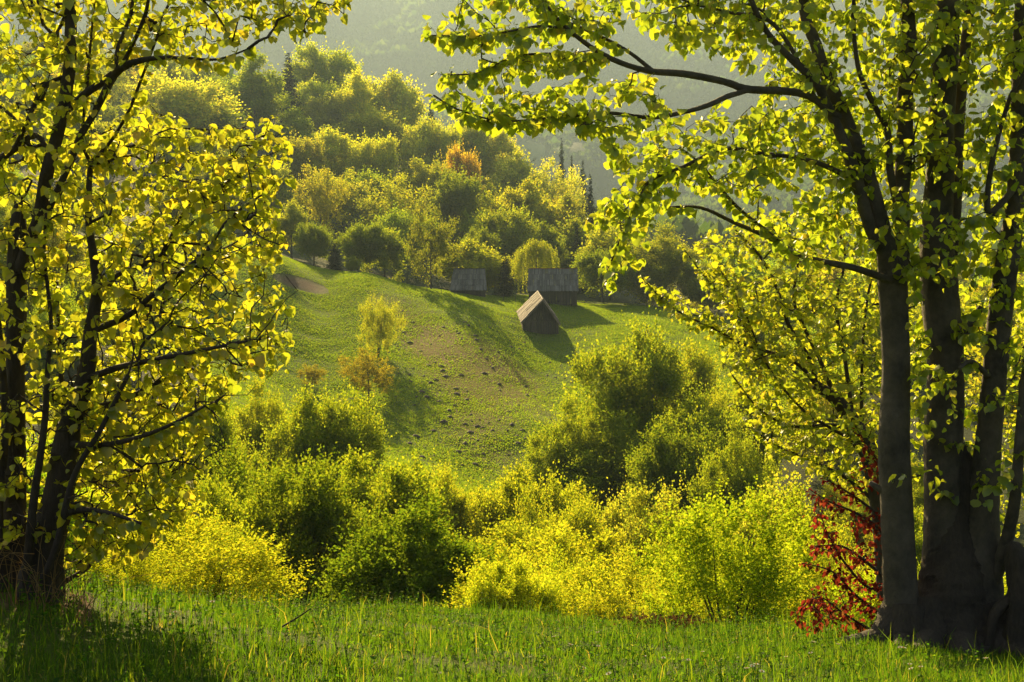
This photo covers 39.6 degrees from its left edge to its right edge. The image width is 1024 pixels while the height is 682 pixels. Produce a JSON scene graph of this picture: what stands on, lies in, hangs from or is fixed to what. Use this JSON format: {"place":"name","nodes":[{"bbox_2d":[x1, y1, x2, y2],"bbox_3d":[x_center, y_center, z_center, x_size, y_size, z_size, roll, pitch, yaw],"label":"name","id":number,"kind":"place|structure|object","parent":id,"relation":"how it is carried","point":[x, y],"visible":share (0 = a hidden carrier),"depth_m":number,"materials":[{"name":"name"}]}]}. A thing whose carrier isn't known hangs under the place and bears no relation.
{"place":"outdoors","nodes":[
{"label":"outdoors","id":0,"kind":"place"},
{"bbox_2d":[0,2,1023,681],"bbox_3d":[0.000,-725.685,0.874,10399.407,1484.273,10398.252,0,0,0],"label":"ground","id":1,"kind":"structure","parent":0,"point":[430,348],"depth_m":178.82,"materials":[{"name":"green plant"}]},
{"bbox_2d":[29,213,90,294],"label":"deciduous tree","id":2,"kind":"object","parent":1,"relation":"on","point":[81,254],"visible":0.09,"depth_m":154.52,"materials":[{"name":"green plant"}]},
{"bbox_2d":[26,281,102,379],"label":"deciduous tree","id":3,"kind":"object","parent":1,"relation":"on","point":[43,316],"visible":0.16,"depth_m":128.46,"materials":[{"name":"green plant"}]},
{"bbox_2d":[26,427,111,572],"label":"shrub","id":4,"kind":"object","parent":1,"relation":"on","point":[70,536],"visible":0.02,"depth_m":25.91,"materials":[{"name":"green plant"}]},
{"bbox_2d":[0,511,198,626],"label":"dry grass","id":5,"kind":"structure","parent":1,"relation":"on","point":[37,585],"depth_m":8.60,"materials":[{"name":"plant"}]},
{"bbox_2d":[65,536,193,594],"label":"shrub","id":6,"kind":"object","parent":1,"relation":"on","point":[136,572],"visible":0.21,"depth_m":21.86,"materials":[{"name":"yellow plant"}]},
{"bbox_2d":[80,258,203,376],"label":"deciduous tree","id":7,"kind":"object","parent":1,"relation":"on","point":[173,300],"visible":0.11,"depth_m":137.09,"materials":[{"name":"green plant"}]},
{"bbox_2d":[101,216,191,283],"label":"deciduous tree","id":8,"kind":"object","parent":1,"relation":"on","point":[135,259],"visible":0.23,"depth_m":183.56,"materials":[{"name":"green plant"}]},
{"bbox_2d":[69,457,233,590],"bbox_3d":[-8.047,4.286,28.611,3.966,3.986,4.329,0,0,18],"label":"shrub","id":9,"kind":"object","parent":1,"relation":"on","point":[197,531],"visible":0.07,"depth_m":28.85,"materials":[{"name":"green plant"}]},
{"bbox_2d":[0,0,352,602],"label":"hazel tree","id":10,"kind":"object","parent":1,"relation":"on","point":[67,466],"visible":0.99,"depth_m":8.92,"materials":[{"name":"green plant"}]},
{"bbox_2d":[110,63,254,155],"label":"deciduous tree","id":11,"kind":"object","parent":1,"relation":"on","point":[185,99],"visible":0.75,"depth_m":391.21,"materials":[{"name":"green plant"}]},
{"bbox_2d":[160,395,269,502],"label":"deciduous tree","id":12,"kind":"object","parent":1,"relation":"on","point":[226,426],"visible":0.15,"depth_m":79.13,"materials":[{"name":"green plant"}]},
{"bbox_2d":[174,499,270,604],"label":"shrub","id":13,"kind":"object","parent":1,"relation":"on","point":[234,535],"visible":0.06,"depth_m":33.93,"materials":[{"name":"green plant"}]},
{"bbox_2d":[104,503,344,606],"bbox_3d":[-5.342,4.199,24.764,3.724,2.697,4.308,0,0,-45],"label":"shrub","id":14,"kind":"object","parent":1,"relation":"on","point":[218,569],"visible":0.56,"depth_m":24.76,"materials":[{"name":"yellow plant"}]},
{"bbox_2d":[172,458,280,598],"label":"shrub","id":15,"kind":"object","parent":1,"relation":"on","point":[214,495],"visible":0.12,"depth_m":43.81,"materials":[{"name":"green plant"}]},
{"bbox_2d":[211,373,297,484],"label":"shrub","id":16,"kind":"object","parent":1,"relation":"on","point":[256,432],"visible":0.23,"depth_m":97.30,"materials":[{"name":"green plant"}]},
{"bbox_2d":[221,47,299,139],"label":"deciduous tree","id":17,"kind":"object","parent":1,"relation":"on","point":[260,90],"visible":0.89,"depth_m":447.03,"materials":[{"name":"green plant"}]},
{"bbox_2d":[252,155,297,220],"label":"deciduous tree","id":18,"kind":"object","parent":1,"relation":"on","point":[283,195],"visible":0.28,"depth_m":336.29,"materials":[{"name":"green plant"}]},
{"bbox_2d":[263,104,316,145],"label":"deciduous tree","id":19,"kind":"object","parent":1,"relation":"on","point":[300,126],"visible":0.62,"depth_m":426.70,"materials":[{"name":"green plant"}]},
{"bbox_2d":[269,194,312,258],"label":"deciduous tree","id":20,"kind":"object","parent":1,"relation":"on","point":[293,215],"visible":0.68,"depth_m":278.13,"materials":[{"name":"green plant"}]},
{"bbox_2d":[276,53,308,131],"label":"spruce tree","id":21,"kind":"object","parent":1,"relation":"on","point":[289,81],"visible":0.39,"depth_m":469.33,"materials":[{"name":"green plant"}]},
{"bbox_2d":[188,422,401,609],"bbox_3d":[-7.521,6.557,48.010,8.392,7.944,7.689,0,0,-20],"label":"shrub","id":22,"kind":"object","parent":1,"relation":"on","point":[315,511],"visible":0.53,"depth_m":46.67,"materials":[{"name":"green plant"}]},
{"bbox_2d":[273,129,332,198],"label":"deciduous tree","id":23,"kind":"object","parent":1,"relation":"on","point":[301,155],"visible":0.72,"depth_m":377.10,"materials":[{"name":"green plant"}]},
{"bbox_2d":[291,218,340,265],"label":"deciduous tree","id":24,"kind":"object","parent":1,"relation":"on","point":[310,239],"visible":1,"depth_m":263.27,"materials":[{"name":"green plant"}]},
{"bbox_2d":[287,160,352,233],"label":"deciduous tree","id":25,"kind":"object","parent":1,"relation":"on","point":[322,206],"visible":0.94,"depth_m":316.77,"materials":[{"name":"green plant"}]},
{"bbox_2d":[277,36,363,91],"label":"deciduous tree","id":26,"kind":"object","parent":1,"relation":"on","point":[321,65],"visible":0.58,"depth_m":531.28,"materials":[{"name":"green plant"}]},
{"bbox_2d":[295,73,349,118],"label":"deciduous tree","id":27,"kind":"object","parent":1,"relation":"on","point":[314,89],"visible":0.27,"depth_m":485.58,"materials":[{"name":"green plant"}]},
{"bbox_2d":[252,375,396,488],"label":"shrub","id":28,"kind":"object","parent":1,"relation":"on","point":[311,425],"visible":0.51,"depth_m":86.79,"materials":[{"name":"green plant"}]},
{"bbox_2d":[303,90,347,137],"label":"deciduous tree","id":29,"kind":"object","parent":1,"relation":"on","point":[322,112],"visible":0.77,"depth_m":467.15,"materials":[{"name":"green plant"}]},
{"bbox_2d":[296,124,365,184],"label":"deciduous tree","id":30,"kind":"object","parent":1,"relation":"on","point":[335,145],"visible":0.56,"depth_m":397.19,"materials":[{"name":"green plant"}]},
{"bbox_2d":[294,166,378,232],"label":"deciduous tree","id":31,"kind":"object","parent":1,"relation":"on","point":[354,193],"visible":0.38,"depth_m":343.88,"materials":[{"name":"green plant"}]},
{"bbox_2d":[328,62,381,133],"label":"deciduous tree","id":32,"kind":"object","parent":1,"relation":"on","point":[361,95],"visible":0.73,"depth_m":466.31,"materials":[{"name":"green plant"}]},
{"bbox_2d":[335,218,389,271],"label":"deciduous tree","id":33,"kind":"object","parent":1,"relation":"on","point":[354,239],"visible":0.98,"depth_m":260.02,"materials":[{"name":"green plant"}]},
{"bbox_2d":[333,345,399,401],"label":"shrub","id":34,"kind":"object","parent":1,"relation":"on","point":[366,369],"visible":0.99,"depth_m":168.84,"materials":[{"name":"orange plant"}]},
{"bbox_2d":[329,101,414,169],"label":"deciduous tree","id":35,"kind":"object","parent":1,"relation":"on","point":[379,121],"visible":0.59,"depth_m":453.65,"materials":[{"name":"green plant"}]},
{"bbox_2d":[289,437,459,602],"bbox_3d":[-6.138,8.185,57.796,7.911,8.643,8.724,0,0,-5],"label":"shrub","id":36,"kind":"object","parent":1,"relation":"on","point":[405,482],"visible":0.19,"depth_m":57.08,"materials":[{"name":"green plant"}]},
{"bbox_2d":[342,165,406,220],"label":"deciduous tree","id":37,"kind":"object","parent":1,"relation":"on","point":[362,175],"visible":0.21,"depth_m":356.21,"materials":[{"name":"green plant"}]},
{"bbox_2d":[343,129,406,187],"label":"deciduous tree","id":38,"kind":"object","parent":1,"relation":"on","point":[384,158],"visible":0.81,"depth_m":391.36,"materials":[{"name":"green plant"}]},
{"bbox_2d":[355,289,410,356],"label":"deciduous tree","id":39,"kind":"object","parent":1,"relation":"on","point":[382,329],"visible":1,"depth_m":191.65,"materials":[{"name":"green plant"}]},
{"bbox_2d":[360,220,411,281],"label":"deciduous tree","id":40,"kind":"object","parent":1,"relation":"on","point":[394,250],"visible":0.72,"depth_m":263.40,"materials":[{"name":"green plant"}]},
{"bbox_2d":[350,168,439,229],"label":"deciduous tree","id":41,"kind":"object","parent":1,"relation":"on","point":[392,195],"visible":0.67,"depth_m":327.84,"materials":[{"name":"green plant"}]},
{"bbox_2d":[363,68,430,145],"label":"deciduous tree","id":42,"kind":"object","parent":1,"relation":"on","point":[397,96],"visible":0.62,"depth_m":495.38,"materials":[{"name":"green plant"}]},
{"bbox_2d":[369,200,437,276],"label":"deciduous tree","id":43,"kind":"object","parent":1,"relation":"on","point":[400,223],"visible":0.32,"depth_m":294.01,"materials":[{"name":"green plant"}]},
{"bbox_2d":[394,154,431,214],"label":"deciduous tree","id":44,"kind":"object","parent":1,"relation":"on","point":[419,179],"visible":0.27,"depth_m":368.57,"materials":[{"name":"green plant"}]},
{"bbox_2d":[305,480,525,608],"bbox_3d":[-2.497,6.477,37.806,5.910,5.449,6.851,0,0,-15],"label":"shrub","id":45,"kind":"object","parent":1,"relation":"on","point":[393,561],"visible":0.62,"depth_m":37.04,"materials":[{"name":"green plant"}]},
{"bbox_2d":[395,108,464,178],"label":"deciduous tree","id":46,"kind":"object","parent":1,"relation":"on","point":[433,138],"visible":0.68,"depth_m":435.75,"materials":[{"name":"green plant"}]},
{"bbox_2d":[402,203,463,288],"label":"deciduous tree","id":47,"kind":"object","parent":1,"relation":"on","point":[439,234],"visible":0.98,"depth_m":248.52,"materials":[{"name":"green plant"}]},
{"bbox_2d":[424,449,484,543],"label":"shrub","id":48,"kind":"object","parent":1,"relation":"on","point":[463,509],"visible":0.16,"depth_m":71.30,"materials":[{"name":"green plant"}]},
{"bbox_2d":[418,155,495,251],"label":"deciduous tree","id":49,"kind":"object","parent":1,"relation":"on","point":[455,197],"visible":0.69,"depth_m":336.04,"materials":[{"name":"green plant"}]},
{"bbox_2d":[440,139,483,198],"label":"deciduous tree","id":50,"kind":"object","parent":1,"relation":"on","point":[470,164],"visible":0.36,"depth_m":386.58,"materials":[{"name":"orange plant"}]},
{"bbox_2d":[426,237,502,287],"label":"shrub","id":51,"kind":"object","parent":1,"relation":"on","point":[472,252],"visible":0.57,"depth_m":265.64,"materials":[{"name":"green plant"}]},
{"bbox_2d":[449,268,486,296],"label":"wooden hut","id":52,"kind":"object","parent":1,"relation":"on","point":[471,281],"visible":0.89,"depth_m":248.33,"materials":[{"name":"grey wood"}]},
{"bbox_2d":[448,99,505,176],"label":"deciduous tree","id":53,"kind":"object","parent":1,"relation":"on","point":[478,139],"visible":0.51,"depth_m":463.09,"materials":[{"name":"green plant"}]},
{"bbox_2d":[383,493,579,602],"bbox_3d":[-0.622,7.966,46.081,7.369,6.222,8.042,0,0,25],"label":"shrub","id":54,"kind":"object","parent":1,"relation":"on","point":[504,534],"visible":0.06,"depth_m":46.40,"materials":[{"name":"green plant"}]},
{"bbox_2d":[204,239,768,523],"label":"meadow grass","id":55,"kind":"structure","parent":1,"relation":"on","point":[609,311],"depth_m":198.42,"materials":[{"name":"green plant"}]},
{"bbox_2d":[479,129,523,189],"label":"deciduous tree","id":56,"kind":"object","parent":1,"relation":"on","point":[506,148],"visible":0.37,"depth_m":465.99,"materials":[{"name":"green plant"}]},
{"bbox_2d":[465,198,538,263],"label":"deciduous tree","id":57,"kind":"object","parent":1,"relation":"on","point":[512,229],"visible":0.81,"depth_m":307.19,"materials":[{"name":"green plant"}]},
{"bbox_2d":[0,0,1023,282],"bbox_3d":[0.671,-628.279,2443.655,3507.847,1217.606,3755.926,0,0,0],"label":"distant forest","id":58,"kind":"object","parent":1,"relation":"on","point":[380,38],"visible":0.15,"depth_m":2930.65,"materials":[{"name":"green plant"}]},
{"bbox_2d":[0,561,1023,681],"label":"grass","id":59,"kind":"structure","parent":1,"relation":"on","point":[424,648],"depth_m":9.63,"materials":[{"name":"green plant"}]},
{"bbox_2d":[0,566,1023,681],"bbox_3d":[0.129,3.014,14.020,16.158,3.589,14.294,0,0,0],"label":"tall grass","id":60,"kind":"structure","parent":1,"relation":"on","point":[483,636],"depth_m":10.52,"materials":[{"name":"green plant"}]},
{"bbox_2d":[423,548,603,616],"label":"shrub","id":61,"kind":"object","parent":1,"relation":"on","point":[458,596],"visible":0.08,"depth_m":31.76,"materials":[{"name":"yellow plant"}]},
{"bbox_2d":[487,148,543,196],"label":"deciduous tree","id":62,"kind":"object","parent":1,"relation":"on","point":[511,170],"visible":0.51,"depth_m":436.20,"materials":[{"name":"green plant"}]},
{"bbox_2d":[459,552,576,618],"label":"shrub","id":63,"kind":"object","parent":1,"relation":"on","point":[496,583],"visible":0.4,"depth_m":28.73,"materials":[{"name":"yellow plant"}]},
{"bbox_2d":[469,176,576,266],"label":"deciduous tree","id":64,"kind":"object","parent":1,"relation":"on","point":[540,207],"visible":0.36,"depth_m":339.79,"materials":[{"name":"green plant"}]},
{"bbox_2d":[459,451,604,543],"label":"shrub","id":65,"kind":"object","parent":1,"relation":"on","point":[497,499],"visible":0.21,"depth_m":72.54,"materials":[{"name":"green plant"}]},
{"bbox_2d":[510,238,559,294],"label":"willow tree","id":66,"kind":"object","parent":1,"relation":"on","point":[535,250],"visible":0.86,"depth_m":256.34,"materials":[{"name":"green plant"}]},
{"bbox_2d":[516,290,560,333],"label":"wooden hut","id":67,"kind":"object","parent":1,"relation":"on","point":[536,304],"visible":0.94,"depth_m":219.32,"materials":[{"name":"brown wood"}]},
{"bbox_2d":[522,218,570,281],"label":"deciduous tree","id":68,"kind":"object","parent":1,"relation":"on","point":[545,233],"visible":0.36,"depth_m":298.57,"materials":[{"name":"green plant"}]},
{"bbox_2d":[527,268,578,304],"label":"wooden hut","id":69,"kind":"object","parent":1,"relation":"on","point":[544,283],"visible":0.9,"depth_m":243.06,"materials":[{"name":"grey wood"}]},
{"bbox_2d":[496,466,611,562],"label":"shrub","id":70,"kind":"object","parent":1,"relation":"on","point":[580,521],"visible":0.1,"depth_m":65.48,"materials":[{"name":"green plant"}]},
{"bbox_2d":[501,528,609,611],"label":"shrub","id":71,"kind":"object","parent":1,"relation":"on","point":[555,565],"visible":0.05,"depth_m":35.89,"materials":[{"name":"yellow plant"}]},
{"bbox_2d":[525,154,589,209],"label":"deciduous tree","id":72,"kind":"object","parent":1,"relation":"on","point":[559,187],"visible":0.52,"depth_m":417.46,"materials":[{"name":"green plant"}]},
{"bbox_2d":[519,386,622,506],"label":"deciduous tree","id":73,"kind":"object","parent":1,"relation":"on","point":[556,449],"visible":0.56,"depth_m":112.36,"materials":[{"name":"green plant"}]},
{"bbox_2d":[485,512,657,612],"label":"shrub","id":74,"kind":"object","parent":1,"relation":"on","point":[604,544],"visible":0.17,"depth_m":40.27,"materials":[{"name":"yellow plant"}]},
{"bbox_2d":[553,187,590,230],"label":"deciduous tree","id":75,"kind":"object","parent":1,"relation":"on","point":[575,206],"visible":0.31,"depth_m":348.93,"materials":[{"name":"green plant"}]},
{"bbox_2d":[553,215,602,274],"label":"deciduous tree","id":76,"kind":"object","parent":1,"relation":"on","point":[569,232],"visible":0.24,"depth_m":312.75,"materials":[{"name":"green plant"}]},
{"bbox_2d":[526,543,672,622],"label":"shrub","id":77,"kind":"object","parent":1,"relation":"on","point":[613,598],"visible":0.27,"depth_m":30.70,"materials":[{"name":"yellow plant"}]},
{"bbox_2d":[570,244,634,301],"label":"deciduous tree","id":78,"kind":"object","parent":1,"relation":"on","point":[589,273],"visible":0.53,"depth_m":261.40,"materials":[{"name":"green plant"}]},
{"bbox_2d":[550,402,656,533],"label":"deciduous tree","id":79,"kind":"object","parent":1,"relation":"on","point":[604,465],"visible":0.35,"depth_m":108.56,"materials":[{"name":"green plant"}]},
{"bbox_2d":[565,220,658,299],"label":"deciduous tree","id":80,"kind":"object","parent":1,"relation":"on","point":[600,241],"visible":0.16,"depth_m":281.41,"materials":[{"name":"green plant"}]},
{"bbox_2d":[545,305,700,512],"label":"deciduous tree","id":81,"kind":"object","parent":1,"relation":"on","point":[661,377],"visible":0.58,"depth_m":115.80,"materials":[{"name":"green plant"}]},
{"bbox_2d":[598,522,698,614],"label":"shrub","id":82,"kind":"object","parent":1,"relation":"on","point":[636,571],"visible":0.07,"depth_m":34.68,"materials":[{"name":"green plant"}]},
{"bbox_2d":[597,464,712,578],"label":"shrub","id":83,"kind":"object","parent":1,"relation":"on","point":[631,524],"visible":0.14,"depth_m":65.66,"materials":[{"name":"green plant"}]},
{"bbox_2d":[603,217,726,306],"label":"deciduous tree","id":84,"kind":"object","parent":1,"relation":"on","point":[665,263],"visible":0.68,"depth_m":268.45,"materials":[{"name":"green plant"}]},
{"bbox_2d":[624,569,734,624],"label":"shrub","id":85,"kind":"object","parent":1,"relation":"on","point":[694,606],"visible":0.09,"depth_m":24.82,"materials":[{"name":"yellow plant"}]},
{"bbox_2d":[617,412,745,523],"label":"deciduous tree","id":86,"kind":"object","parent":1,"relation":"on","point":[661,456],"visible":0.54,"depth_m":98.47,"materials":[{"name":"green plant"}]},
{"bbox_2d":[613,374,752,500],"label":"deciduous tree","id":87,"kind":"object","parent":1,"relation":"on","point":[698,408],"visible":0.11,"depth_m":105.09,"materials":[{"name":"green plant"}]},
{"bbox_2d":[651,332,742,419],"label":"deciduous tree","id":88,"kind":"object","parent":1,"relation":"on","point":[705,368],"visible":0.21,"depth_m":122.64,"materials":[{"name":"green plant"}]},
{"bbox_2d":[675,261,726,314],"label":"deciduous tree","id":89,"kind":"object","parent":1,"relation":"on","point":[696,292],"visible":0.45,"depth_m":263.87,"materials":[{"name":"green plant"}]},
{"bbox_2d":[420,0,1023,658],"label":"beech tree","id":90,"kind":"object","parent":1,"relation":"on","point":[954,586],"visible":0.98,"depth_m":12.81,"materials":[{"name":"green plant"}]},
{"bbox_2d":[627,531,832,626],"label":"shrub","id":91,"kind":"object","parent":1,"relation":"on","point":[793,607],"visible":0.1,"depth_m":26.36,"materials":[{"name":"green plant"}]},
{"bbox_2d":[680,405,785,529],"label":"deciduous tree","id":92,"kind":"object","parent":1,"relation":"on","point":[741,453],"visible":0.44,"depth_m":91.48,"materials":[{"name":"green plant"}]},
{"bbox_2d":[627,466,840,625],"bbox_3d":[3.202,3.626,22.157,3.273,3.413,3.118,0,0,32],"label":"shrub","id":93,"kind":"object","parent":1,"relation":"on","point":[755,575],"visible":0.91,"depth_m":21.88,"materials":[{"name":"green plant"}]},
{"bbox_2d":[702,370,790,491],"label":"deciduous tree","id":94,"kind":"object","parent":1,"relation":"on","point":[718,400],"visible":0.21,"depth_m":110.58,"materials":[{"name":"green plant"}]},
{"bbox_2d":[705,465,871,597],"bbox_3d":[11.098,9.991,61.935,8.942,9.588,7.714,0,0,-27],"label":"shrub","id":95,"kind":"object","parent":1,"relation":"on","point":[769,514],"visible":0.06,"depth_m":61.67,"materials":[{"name":"green plant"}]},
{"bbox_2d":[768,496,869,625],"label":"shrub","id":96,"kind":"object","parent":1,"relation":"on","point":[819,582],"visible":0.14,"depth_m":28.81,"materials":[{"name":"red plant"}]},
{"bbox_2d":[772,360,877,429],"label":"deciduous tree","id":97,"kind":"object","parent":1,"relation":"on","point":[785,402],"visible":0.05,"depth_m":130.47,"materials":[{"name":"green plant"}]},
{"bbox_2d":[783,371,875,475],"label":"deciduous tree","id":98,"kind":"object","parent":1,"relation":"on","point":[829,410],"visible":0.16,"depth_m":120.82,"materials":[{"name":"green plant"}]},
{"bbox_2d":[638,209,1023,598],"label":"hornbeam sapling","id":99,"kind":"object","parent":1,"relation":"on","point":[809,350],"visible":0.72,"depth_m":16.68,"materials":[{"name":"green plant"}]},
{"bbox_2d":[790,427,882,636],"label":"red leaved shrub","id":100,"kind":"object","parent":1,"relation":"on","point":[868,523],"visible":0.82,"depth_m":13.57,"materials":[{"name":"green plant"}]},
{"bbox_2d":[820,488,872,551],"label":"shrub","id":101,"kind":"object","parent":1,"relation":"on","point":[854,507],"visible":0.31,"depth_m":93.91,"materials":[{"name":"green plant"}]},
{"bbox_2d":[801,560,920,626],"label":"shrub","id":102,"kind":"object","parent":1,"relation":"on","point":[859,603],"visible":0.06,"depth_m":24.76,"materials":[{"name":"red plant"}]},
{"bbox_2d":[965,322,1023,432],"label":"deciduous tree","id":103,"kind":"object","parent":1,"relation":"on","point":[977,392],"visible":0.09,"depth_m":127.54,"materials":[{"name":"green plant"}]},
{"bbox_2d":[984,541,1023,654],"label":"tree stump","id":104,"kind":"object","parent":1,"relation":"on","point":[1010,602],"visible":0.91,"depth_m":12.63,"materials":[{"name":"brown wood"}]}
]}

